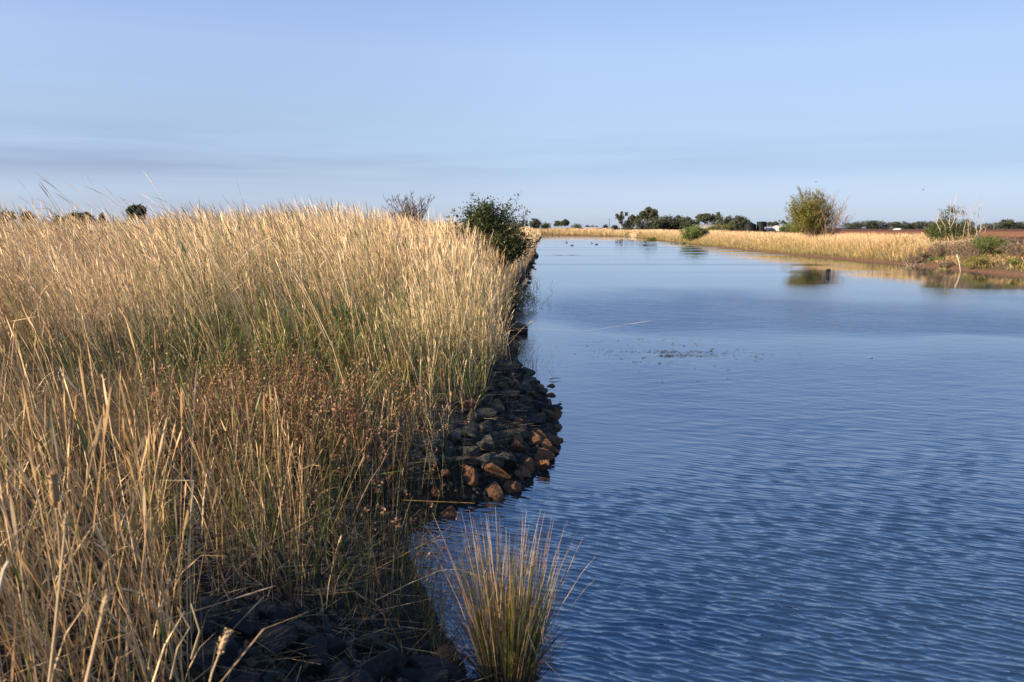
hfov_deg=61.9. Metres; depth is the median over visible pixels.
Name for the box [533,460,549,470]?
rock
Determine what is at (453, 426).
rock
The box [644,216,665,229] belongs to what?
paddock tree
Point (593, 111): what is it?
sky
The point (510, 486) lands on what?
rock
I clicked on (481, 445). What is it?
rock
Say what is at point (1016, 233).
ploughed field
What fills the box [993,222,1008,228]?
gum tree
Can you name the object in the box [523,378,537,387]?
rock
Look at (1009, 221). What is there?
paddock tree
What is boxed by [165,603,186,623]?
rock
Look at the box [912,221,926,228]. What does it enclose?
gum tree
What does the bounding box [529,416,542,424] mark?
rock
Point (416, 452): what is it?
rock
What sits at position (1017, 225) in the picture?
paddock tree
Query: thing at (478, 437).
rock
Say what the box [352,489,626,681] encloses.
overhanging grass
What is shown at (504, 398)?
rock
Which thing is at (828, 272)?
pipe stub
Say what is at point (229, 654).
rock
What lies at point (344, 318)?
green grass tuft
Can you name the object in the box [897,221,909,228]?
paddock tree
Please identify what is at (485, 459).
rock
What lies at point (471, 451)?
rock
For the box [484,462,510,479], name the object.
rock
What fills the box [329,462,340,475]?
rock
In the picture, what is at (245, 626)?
rock
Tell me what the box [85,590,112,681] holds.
grass stalk
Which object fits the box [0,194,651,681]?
dry grass
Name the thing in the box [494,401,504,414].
rock
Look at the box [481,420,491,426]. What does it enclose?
rock
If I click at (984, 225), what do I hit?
paddock tree
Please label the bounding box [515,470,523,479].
rock
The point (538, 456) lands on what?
rock
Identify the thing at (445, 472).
rock
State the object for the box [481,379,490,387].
rock
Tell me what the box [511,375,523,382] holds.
rock
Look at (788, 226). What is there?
bank bush
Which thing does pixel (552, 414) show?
rock
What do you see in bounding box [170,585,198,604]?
rock
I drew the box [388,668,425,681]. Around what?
rock
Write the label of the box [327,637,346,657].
rock
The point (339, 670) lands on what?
rock
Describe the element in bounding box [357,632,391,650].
rock
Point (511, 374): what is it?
rock
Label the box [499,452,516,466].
rock
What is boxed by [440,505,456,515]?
rock
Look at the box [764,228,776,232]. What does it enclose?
parked car
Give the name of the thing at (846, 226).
paddock tree
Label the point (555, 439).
rock
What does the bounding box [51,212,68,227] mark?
gum tree
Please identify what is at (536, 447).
rock
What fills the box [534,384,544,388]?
rock
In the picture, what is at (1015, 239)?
dry shrub
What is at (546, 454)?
rock
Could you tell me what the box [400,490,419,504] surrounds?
rock
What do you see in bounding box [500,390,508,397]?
rock
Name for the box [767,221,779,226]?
gum tree
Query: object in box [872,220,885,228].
paddock tree
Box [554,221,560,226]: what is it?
gum tree
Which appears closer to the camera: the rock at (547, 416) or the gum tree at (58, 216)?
the rock at (547, 416)
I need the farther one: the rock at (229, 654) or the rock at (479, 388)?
the rock at (479, 388)
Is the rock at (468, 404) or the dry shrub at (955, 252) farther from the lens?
the dry shrub at (955, 252)
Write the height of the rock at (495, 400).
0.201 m
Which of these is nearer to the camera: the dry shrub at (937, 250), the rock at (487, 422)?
the rock at (487, 422)
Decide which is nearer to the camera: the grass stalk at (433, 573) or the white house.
the grass stalk at (433, 573)
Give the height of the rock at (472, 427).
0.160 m
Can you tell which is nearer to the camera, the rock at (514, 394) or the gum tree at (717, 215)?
the rock at (514, 394)
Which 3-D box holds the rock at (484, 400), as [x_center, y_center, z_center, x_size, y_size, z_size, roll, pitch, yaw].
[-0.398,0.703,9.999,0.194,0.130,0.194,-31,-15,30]
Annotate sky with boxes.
[0,0,1023,227]
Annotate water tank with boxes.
[744,222,755,232]
[756,221,766,232]
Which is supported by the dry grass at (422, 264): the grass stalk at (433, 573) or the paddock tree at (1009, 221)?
the grass stalk at (433, 573)
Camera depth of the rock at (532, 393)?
11.53 m
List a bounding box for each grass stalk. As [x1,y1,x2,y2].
[0,560,9,592]
[43,466,62,579]
[48,511,69,681]
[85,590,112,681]
[169,480,193,511]
[170,607,190,678]
[190,604,199,658]
[209,628,233,681]
[355,500,464,579]
[375,569,477,600]
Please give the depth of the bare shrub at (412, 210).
39.31 m
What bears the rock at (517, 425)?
on the ground at (1004, 268)
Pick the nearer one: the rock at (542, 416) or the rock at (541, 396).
the rock at (542, 416)
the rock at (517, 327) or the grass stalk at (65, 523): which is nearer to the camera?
the grass stalk at (65, 523)
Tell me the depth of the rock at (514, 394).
10.73 m
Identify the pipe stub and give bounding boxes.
[826,269,830,275]
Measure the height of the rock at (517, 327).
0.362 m
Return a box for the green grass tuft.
[302,302,369,341]
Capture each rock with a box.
[157,637,177,663]
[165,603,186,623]
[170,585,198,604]
[176,603,212,639]
[178,655,220,681]
[190,635,238,669]
[196,596,222,625]
[228,669,258,681]
[229,603,258,638]
[254,624,289,634]
[255,626,296,656]
[257,600,277,618]
[269,601,294,624]
[288,620,316,641]
[293,634,326,659]
[295,659,329,674]
[325,661,351,681]
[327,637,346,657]
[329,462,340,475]
[349,669,374,681]
[351,648,399,681]
[355,463,374,471]
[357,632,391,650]
[358,468,388,482]
[363,473,384,492]
[364,454,377,464]
[371,650,404,667]
[385,486,407,500]
[386,464,398,475]
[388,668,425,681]
[396,677,409,681]
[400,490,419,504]
[405,656,467,681]
[408,449,422,457]
[410,454,431,467]
[416,666,448,681]
[419,437,438,453]
[425,452,440,466]
[430,429,442,438]
[430,487,441,499]
[431,645,458,663]
[437,439,444,450]
[438,455,453,464]
[440,469,452,477]
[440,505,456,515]
[444,441,454,454]
[446,430,461,443]
[447,422,456,430]
[452,456,475,466]
[454,428,475,438]
[457,446,479,458]
[458,438,474,446]
[460,407,470,414]
[460,464,478,486]
[461,400,478,408]
[462,422,477,433]
[467,409,481,422]
[467,678,487,681]
[469,434,480,444]
[474,385,482,393]
[474,394,486,404]
[474,399,481,409]
[474,441,487,452]
[475,371,487,381]
[476,453,491,469]
[477,407,496,421]
[477,424,491,433]
[480,433,494,450]
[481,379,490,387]
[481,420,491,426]
[482,387,493,393]
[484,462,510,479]
[484,481,503,500]
[485,403,497,412]
[486,393,493,400]
[487,364,498,371]
[489,431,498,441]
[490,398,501,403]
[490,452,503,466]
[494,391,510,405]
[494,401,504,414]
[497,382,509,389]
[499,432,511,442]
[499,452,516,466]
[500,367,509,376]
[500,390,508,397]
[501,344,511,356]
[502,389,519,398]
[503,480,521,492]
[504,406,509,413]
[505,379,515,386]
[506,362,516,367]
[507,425,522,437]
[508,371,514,378]
[508,414,516,421]
[508,440,526,450]
[509,323,527,332]
[510,345,519,352]
[510,418,522,424]
[511,358,522,366]
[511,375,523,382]
[511,434,522,443]
[512,421,526,429]
[515,385,525,396]
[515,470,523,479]
[516,403,527,411]
[517,368,526,374]
[517,428,531,439]
[517,466,531,477]
[519,395,532,404]
[522,416,531,425]
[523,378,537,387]
[523,384,531,394]
[523,458,533,472]
[524,368,531,377]
[528,389,536,397]
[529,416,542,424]
[529,431,541,445]
[530,400,547,411]
[530,428,547,438]
[532,444,539,452]
[533,389,547,394]
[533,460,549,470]
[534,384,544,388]
[534,452,543,460]
[535,391,545,401]
[536,413,545,422]
[537,447,554,459]
[540,438,554,452]
[542,408,554,419]
[544,411,549,422]
[547,405,554,411]
[547,435,560,444]
[552,404,562,409]
[552,417,559,423]
[554,410,561,418]
[554,424,562,428]
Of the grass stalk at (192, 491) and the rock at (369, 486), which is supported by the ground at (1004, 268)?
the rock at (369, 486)
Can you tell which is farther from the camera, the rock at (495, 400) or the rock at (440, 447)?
the rock at (495, 400)
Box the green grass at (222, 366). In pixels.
[0,257,508,604]
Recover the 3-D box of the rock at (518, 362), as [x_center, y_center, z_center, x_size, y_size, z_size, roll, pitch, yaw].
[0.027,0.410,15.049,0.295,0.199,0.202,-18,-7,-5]
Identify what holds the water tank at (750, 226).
on the ground at (1004, 268)
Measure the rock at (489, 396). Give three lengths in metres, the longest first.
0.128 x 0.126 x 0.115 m
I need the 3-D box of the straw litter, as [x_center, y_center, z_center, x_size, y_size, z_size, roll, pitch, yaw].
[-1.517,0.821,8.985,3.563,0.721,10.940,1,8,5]
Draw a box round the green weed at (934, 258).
[927,255,943,260]
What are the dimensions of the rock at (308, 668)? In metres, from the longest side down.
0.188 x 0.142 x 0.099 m
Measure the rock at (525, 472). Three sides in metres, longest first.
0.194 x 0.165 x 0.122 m
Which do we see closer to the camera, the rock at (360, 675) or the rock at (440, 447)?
the rock at (360, 675)
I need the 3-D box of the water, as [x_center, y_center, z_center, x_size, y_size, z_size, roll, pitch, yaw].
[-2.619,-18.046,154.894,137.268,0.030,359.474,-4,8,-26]
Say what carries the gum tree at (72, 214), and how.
on the ground at (1004, 268)
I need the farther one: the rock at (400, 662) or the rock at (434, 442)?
the rock at (434, 442)
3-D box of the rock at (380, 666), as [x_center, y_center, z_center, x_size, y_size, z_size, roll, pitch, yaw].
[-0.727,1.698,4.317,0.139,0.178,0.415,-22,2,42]
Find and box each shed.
[583,227,602,229]
[696,225,715,229]
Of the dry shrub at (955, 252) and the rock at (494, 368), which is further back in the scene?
the dry shrub at (955, 252)
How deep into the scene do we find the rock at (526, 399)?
10.82 m
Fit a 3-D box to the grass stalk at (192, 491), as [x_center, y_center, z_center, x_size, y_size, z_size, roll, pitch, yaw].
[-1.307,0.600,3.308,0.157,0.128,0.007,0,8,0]
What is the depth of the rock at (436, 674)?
4.44 m
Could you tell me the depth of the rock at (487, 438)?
8.71 m
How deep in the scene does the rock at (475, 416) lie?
9.31 m
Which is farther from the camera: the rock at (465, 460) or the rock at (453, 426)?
the rock at (453, 426)
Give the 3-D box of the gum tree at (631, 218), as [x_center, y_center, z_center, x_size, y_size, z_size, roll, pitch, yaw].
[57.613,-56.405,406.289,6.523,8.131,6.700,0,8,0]
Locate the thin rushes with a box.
[183,369,484,655]
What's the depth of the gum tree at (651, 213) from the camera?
413.06 m
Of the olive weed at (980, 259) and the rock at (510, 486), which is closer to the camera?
the rock at (510, 486)
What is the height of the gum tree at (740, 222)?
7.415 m
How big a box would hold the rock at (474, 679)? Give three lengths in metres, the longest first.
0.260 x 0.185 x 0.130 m
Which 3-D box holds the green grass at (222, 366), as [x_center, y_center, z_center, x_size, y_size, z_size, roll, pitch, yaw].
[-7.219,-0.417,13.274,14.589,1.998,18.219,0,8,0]
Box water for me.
[407,236,1023,681]
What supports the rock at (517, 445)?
on the ground at (1004, 268)
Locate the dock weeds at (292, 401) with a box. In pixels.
[2,314,473,502]
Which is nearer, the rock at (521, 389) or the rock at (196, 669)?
the rock at (196, 669)
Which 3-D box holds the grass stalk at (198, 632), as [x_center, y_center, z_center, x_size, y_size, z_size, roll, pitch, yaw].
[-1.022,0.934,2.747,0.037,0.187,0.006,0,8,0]
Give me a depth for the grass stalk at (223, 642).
2.22 m
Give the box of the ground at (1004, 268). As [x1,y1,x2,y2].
[0,228,1023,681]
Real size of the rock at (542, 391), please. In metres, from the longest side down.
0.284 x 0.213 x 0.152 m
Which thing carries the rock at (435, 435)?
on the ground at (1004, 268)
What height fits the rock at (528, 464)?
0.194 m
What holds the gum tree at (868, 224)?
on the ground at (1004, 268)
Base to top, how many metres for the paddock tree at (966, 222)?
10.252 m
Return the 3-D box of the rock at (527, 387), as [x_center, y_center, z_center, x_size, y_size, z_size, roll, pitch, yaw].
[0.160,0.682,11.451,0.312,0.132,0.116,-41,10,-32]
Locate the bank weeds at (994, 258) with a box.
[858,231,1023,270]
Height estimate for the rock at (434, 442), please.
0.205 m
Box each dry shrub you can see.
[906,252,934,261]
[915,241,953,257]
[934,258,957,268]
[947,237,992,260]
[997,235,1023,249]
[997,242,1023,256]
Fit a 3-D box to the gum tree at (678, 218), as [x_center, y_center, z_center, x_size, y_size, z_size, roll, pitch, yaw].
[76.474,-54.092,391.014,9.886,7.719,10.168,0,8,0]
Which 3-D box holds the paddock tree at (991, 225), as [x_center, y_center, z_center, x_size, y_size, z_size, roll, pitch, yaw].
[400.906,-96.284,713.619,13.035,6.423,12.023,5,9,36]
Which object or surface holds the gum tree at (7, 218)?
on the ground at (1004, 268)
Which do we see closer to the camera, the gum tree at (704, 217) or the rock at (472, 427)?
the rock at (472, 427)
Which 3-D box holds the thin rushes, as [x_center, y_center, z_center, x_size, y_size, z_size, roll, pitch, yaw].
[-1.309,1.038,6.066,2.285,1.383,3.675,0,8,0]
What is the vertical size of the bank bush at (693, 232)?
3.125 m
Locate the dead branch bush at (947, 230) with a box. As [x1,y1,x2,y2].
[922,191,988,245]
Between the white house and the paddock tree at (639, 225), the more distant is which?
the paddock tree at (639, 225)
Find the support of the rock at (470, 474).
on the ground at (1004, 268)
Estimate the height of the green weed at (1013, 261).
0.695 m
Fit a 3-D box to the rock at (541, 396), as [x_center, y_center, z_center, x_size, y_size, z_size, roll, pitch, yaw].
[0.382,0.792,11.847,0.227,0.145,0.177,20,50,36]
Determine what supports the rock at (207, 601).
on the ground at (1004, 268)
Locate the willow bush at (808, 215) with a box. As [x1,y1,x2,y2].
[783,185,854,237]
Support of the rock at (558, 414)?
in the water
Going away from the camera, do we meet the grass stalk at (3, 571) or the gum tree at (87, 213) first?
the grass stalk at (3, 571)
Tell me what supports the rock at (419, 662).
on the ground at (1004, 268)
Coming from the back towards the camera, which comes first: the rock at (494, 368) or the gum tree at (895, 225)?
the gum tree at (895, 225)
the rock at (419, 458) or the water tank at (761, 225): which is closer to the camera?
the rock at (419, 458)
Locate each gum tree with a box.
[0,210,16,227]
[20,211,34,223]
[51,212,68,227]
[65,211,85,227]
[78,211,95,224]
[125,203,146,221]
[528,218,540,228]
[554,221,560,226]
[559,219,569,226]
[614,211,628,228]
[627,214,639,223]
[639,206,659,228]
[657,214,676,229]
[670,215,685,229]
[679,216,698,228]
[695,213,715,224]
[713,212,721,222]
[714,216,733,226]
[730,215,750,230]
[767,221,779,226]
[860,220,877,228]
[889,221,903,228]
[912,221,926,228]
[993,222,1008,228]
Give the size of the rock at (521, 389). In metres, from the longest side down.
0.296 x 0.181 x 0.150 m
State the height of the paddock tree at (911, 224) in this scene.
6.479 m
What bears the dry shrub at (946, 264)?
on the ground at (1004, 268)
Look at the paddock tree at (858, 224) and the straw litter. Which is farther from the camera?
the paddock tree at (858, 224)
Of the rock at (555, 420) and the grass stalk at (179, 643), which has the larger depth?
the rock at (555, 420)
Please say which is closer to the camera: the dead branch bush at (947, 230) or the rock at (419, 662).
the rock at (419, 662)
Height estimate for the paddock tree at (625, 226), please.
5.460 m
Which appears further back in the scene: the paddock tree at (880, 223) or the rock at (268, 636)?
the paddock tree at (880, 223)
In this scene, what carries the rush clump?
on the ground at (1004, 268)
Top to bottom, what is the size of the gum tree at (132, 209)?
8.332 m
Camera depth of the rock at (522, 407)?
10.52 m
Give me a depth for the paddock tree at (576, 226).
395.23 m
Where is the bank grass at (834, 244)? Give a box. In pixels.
[557,229,978,261]
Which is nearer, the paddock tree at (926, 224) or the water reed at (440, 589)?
the water reed at (440, 589)
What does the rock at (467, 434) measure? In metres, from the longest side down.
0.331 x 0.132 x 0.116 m
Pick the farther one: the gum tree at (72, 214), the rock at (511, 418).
the gum tree at (72, 214)
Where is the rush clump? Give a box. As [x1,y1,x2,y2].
[412,507,594,681]
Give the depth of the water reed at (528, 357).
15.31 m
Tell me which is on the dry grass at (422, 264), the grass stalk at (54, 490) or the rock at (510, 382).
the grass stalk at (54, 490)
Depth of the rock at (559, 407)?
11.78 m
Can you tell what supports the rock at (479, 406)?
on the ground at (1004, 268)
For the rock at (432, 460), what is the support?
on the ground at (1004, 268)
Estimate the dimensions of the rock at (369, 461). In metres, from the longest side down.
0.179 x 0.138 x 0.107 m
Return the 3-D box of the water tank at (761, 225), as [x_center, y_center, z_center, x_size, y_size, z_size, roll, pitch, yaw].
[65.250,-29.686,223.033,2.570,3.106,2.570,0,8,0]
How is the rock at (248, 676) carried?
on the ground at (1004, 268)
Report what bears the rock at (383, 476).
on the ground at (1004, 268)
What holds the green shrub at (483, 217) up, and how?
on the ground at (1004, 268)
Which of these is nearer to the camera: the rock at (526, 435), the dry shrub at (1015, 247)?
the rock at (526, 435)
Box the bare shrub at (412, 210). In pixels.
[381,192,434,236]
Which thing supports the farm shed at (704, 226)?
on the ground at (1004, 268)
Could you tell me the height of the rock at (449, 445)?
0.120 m
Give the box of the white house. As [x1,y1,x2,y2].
[772,225,784,230]
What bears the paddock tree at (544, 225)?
on the ground at (1004, 268)
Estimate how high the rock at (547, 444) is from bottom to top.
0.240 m
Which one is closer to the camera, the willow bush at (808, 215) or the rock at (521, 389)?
the rock at (521, 389)
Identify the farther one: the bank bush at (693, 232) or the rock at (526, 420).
the bank bush at (693, 232)
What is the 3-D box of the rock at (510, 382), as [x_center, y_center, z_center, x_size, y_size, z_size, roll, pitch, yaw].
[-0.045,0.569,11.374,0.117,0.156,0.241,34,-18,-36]
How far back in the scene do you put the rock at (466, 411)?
9.43 m
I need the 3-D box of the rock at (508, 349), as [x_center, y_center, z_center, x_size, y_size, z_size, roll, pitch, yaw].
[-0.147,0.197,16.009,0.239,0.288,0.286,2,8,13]
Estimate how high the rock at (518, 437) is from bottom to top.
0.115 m
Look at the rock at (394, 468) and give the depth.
7.65 m
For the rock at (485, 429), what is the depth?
9.12 m
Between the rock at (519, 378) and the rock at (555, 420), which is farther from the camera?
the rock at (519, 378)
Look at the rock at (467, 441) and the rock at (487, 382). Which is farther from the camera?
the rock at (487, 382)
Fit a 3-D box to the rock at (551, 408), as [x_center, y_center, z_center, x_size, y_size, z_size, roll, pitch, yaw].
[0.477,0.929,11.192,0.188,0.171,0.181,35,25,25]
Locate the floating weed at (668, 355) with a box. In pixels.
[593,338,872,369]
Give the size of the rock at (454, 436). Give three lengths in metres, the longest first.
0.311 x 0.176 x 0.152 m
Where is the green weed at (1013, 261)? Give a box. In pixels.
[1007,256,1023,267]
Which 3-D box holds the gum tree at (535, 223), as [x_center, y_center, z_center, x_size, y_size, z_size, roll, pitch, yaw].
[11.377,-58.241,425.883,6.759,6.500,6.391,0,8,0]
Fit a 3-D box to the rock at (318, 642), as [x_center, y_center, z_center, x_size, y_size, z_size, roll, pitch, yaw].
[-1.039,1.600,4.394,0.179,0.138,0.213,-20,-4,15]
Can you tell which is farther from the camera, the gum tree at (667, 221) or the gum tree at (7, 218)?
the gum tree at (667, 221)
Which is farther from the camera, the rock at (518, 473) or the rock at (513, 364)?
the rock at (513, 364)
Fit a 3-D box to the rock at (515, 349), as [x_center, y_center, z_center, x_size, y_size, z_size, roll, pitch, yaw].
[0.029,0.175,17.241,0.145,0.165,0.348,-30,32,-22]
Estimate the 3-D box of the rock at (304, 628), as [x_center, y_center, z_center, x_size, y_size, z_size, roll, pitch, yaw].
[-1.110,1.544,4.554,0.177,0.104,0.138,9,19,27]
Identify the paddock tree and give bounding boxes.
[98,212,107,226]
[540,222,549,229]
[571,223,581,228]
[621,220,632,229]
[631,218,647,229]
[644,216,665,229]
[839,222,856,228]
[848,221,865,228]
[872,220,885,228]
[879,222,894,228]
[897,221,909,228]
[905,222,917,228]
[921,220,932,228]
[960,218,975,227]
[977,223,988,228]
[987,222,998,228]
[1000,219,1016,228]
[1010,222,1023,228]
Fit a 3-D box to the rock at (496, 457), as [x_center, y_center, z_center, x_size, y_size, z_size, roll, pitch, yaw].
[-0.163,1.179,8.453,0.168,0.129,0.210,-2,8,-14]
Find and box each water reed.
[405,551,500,625]
[509,335,553,367]
[523,270,551,287]
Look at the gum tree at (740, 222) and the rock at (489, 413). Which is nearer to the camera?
the rock at (489, 413)
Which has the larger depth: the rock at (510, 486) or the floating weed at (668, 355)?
the floating weed at (668, 355)
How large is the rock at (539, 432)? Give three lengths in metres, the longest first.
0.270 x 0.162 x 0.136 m
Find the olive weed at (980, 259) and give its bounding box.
[962,255,991,268]
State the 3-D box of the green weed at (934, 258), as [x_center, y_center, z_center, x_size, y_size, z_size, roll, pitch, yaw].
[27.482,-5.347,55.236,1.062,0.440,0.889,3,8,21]
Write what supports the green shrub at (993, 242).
on the ground at (1004, 268)
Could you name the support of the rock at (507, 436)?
on the ground at (1004, 268)
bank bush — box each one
[678,223,709,240]
[705,221,733,231]
[778,223,802,234]
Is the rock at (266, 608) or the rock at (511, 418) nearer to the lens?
the rock at (266, 608)
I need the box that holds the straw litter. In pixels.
[0,337,537,681]
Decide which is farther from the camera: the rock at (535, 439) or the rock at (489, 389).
the rock at (489, 389)
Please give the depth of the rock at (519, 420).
9.73 m
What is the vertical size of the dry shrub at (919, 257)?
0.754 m
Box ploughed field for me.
[619,229,1023,241]
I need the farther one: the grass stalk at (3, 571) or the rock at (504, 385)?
the rock at (504, 385)
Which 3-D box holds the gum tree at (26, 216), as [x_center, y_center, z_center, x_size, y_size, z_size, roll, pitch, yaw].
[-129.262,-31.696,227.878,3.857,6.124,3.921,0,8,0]
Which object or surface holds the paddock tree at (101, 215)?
on the ground at (1004, 268)
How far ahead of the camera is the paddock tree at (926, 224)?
711.65 m
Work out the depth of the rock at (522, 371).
12.80 m
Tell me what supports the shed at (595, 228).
on the ground at (1004, 268)
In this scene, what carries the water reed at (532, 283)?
on the water
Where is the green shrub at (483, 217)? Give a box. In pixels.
[434,191,539,277]
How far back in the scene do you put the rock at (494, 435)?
9.02 m
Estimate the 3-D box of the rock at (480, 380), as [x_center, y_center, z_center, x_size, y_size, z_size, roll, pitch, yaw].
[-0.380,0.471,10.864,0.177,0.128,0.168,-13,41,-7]
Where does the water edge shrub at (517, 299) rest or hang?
on the ground at (1004, 268)
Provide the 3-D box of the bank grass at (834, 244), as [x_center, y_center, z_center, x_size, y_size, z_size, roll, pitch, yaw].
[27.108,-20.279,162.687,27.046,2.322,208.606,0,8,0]
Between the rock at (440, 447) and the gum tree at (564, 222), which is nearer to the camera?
the rock at (440, 447)
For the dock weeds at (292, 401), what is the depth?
7.89 m
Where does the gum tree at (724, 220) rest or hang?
on the ground at (1004, 268)
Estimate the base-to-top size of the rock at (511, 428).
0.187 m
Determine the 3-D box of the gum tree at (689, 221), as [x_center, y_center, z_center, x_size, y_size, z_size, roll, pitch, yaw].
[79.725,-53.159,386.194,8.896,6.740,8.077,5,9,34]
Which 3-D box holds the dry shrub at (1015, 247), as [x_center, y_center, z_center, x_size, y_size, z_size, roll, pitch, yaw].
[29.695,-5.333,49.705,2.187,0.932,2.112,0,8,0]
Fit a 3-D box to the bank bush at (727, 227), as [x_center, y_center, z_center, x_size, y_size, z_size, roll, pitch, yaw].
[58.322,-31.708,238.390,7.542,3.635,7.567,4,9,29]
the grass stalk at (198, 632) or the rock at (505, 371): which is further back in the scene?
the rock at (505, 371)
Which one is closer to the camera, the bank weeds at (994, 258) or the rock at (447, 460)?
the rock at (447, 460)
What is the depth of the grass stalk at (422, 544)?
5.41 m
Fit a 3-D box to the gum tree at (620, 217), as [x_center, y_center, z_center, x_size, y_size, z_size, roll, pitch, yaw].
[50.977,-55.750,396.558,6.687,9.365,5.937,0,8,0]
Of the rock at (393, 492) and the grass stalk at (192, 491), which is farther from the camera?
the rock at (393, 492)
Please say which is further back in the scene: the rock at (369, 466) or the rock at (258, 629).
the rock at (369, 466)
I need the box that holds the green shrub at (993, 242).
[967,232,1011,255]
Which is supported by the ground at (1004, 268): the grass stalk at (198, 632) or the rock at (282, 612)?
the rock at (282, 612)
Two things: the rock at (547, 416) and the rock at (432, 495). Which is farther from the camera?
the rock at (547, 416)
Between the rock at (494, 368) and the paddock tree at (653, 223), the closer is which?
the rock at (494, 368)
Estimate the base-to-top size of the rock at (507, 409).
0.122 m
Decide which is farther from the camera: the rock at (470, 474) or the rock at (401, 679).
the rock at (470, 474)
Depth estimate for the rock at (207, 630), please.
4.21 m
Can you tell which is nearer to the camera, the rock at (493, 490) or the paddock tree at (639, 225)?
the rock at (493, 490)
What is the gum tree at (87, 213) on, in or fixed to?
on the ground at (1004, 268)
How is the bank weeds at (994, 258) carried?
on the ground at (1004, 268)
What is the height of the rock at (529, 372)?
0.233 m
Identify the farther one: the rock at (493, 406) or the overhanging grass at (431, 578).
the rock at (493, 406)
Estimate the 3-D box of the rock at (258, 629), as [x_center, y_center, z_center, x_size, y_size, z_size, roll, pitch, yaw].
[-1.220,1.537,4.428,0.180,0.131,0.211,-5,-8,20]
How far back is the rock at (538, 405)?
10.99 m
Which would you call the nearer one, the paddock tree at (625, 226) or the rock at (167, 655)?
the rock at (167, 655)
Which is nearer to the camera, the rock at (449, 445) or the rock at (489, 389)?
the rock at (449, 445)
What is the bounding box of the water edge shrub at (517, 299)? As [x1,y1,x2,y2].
[498,280,542,309]
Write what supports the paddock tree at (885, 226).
on the ground at (1004, 268)

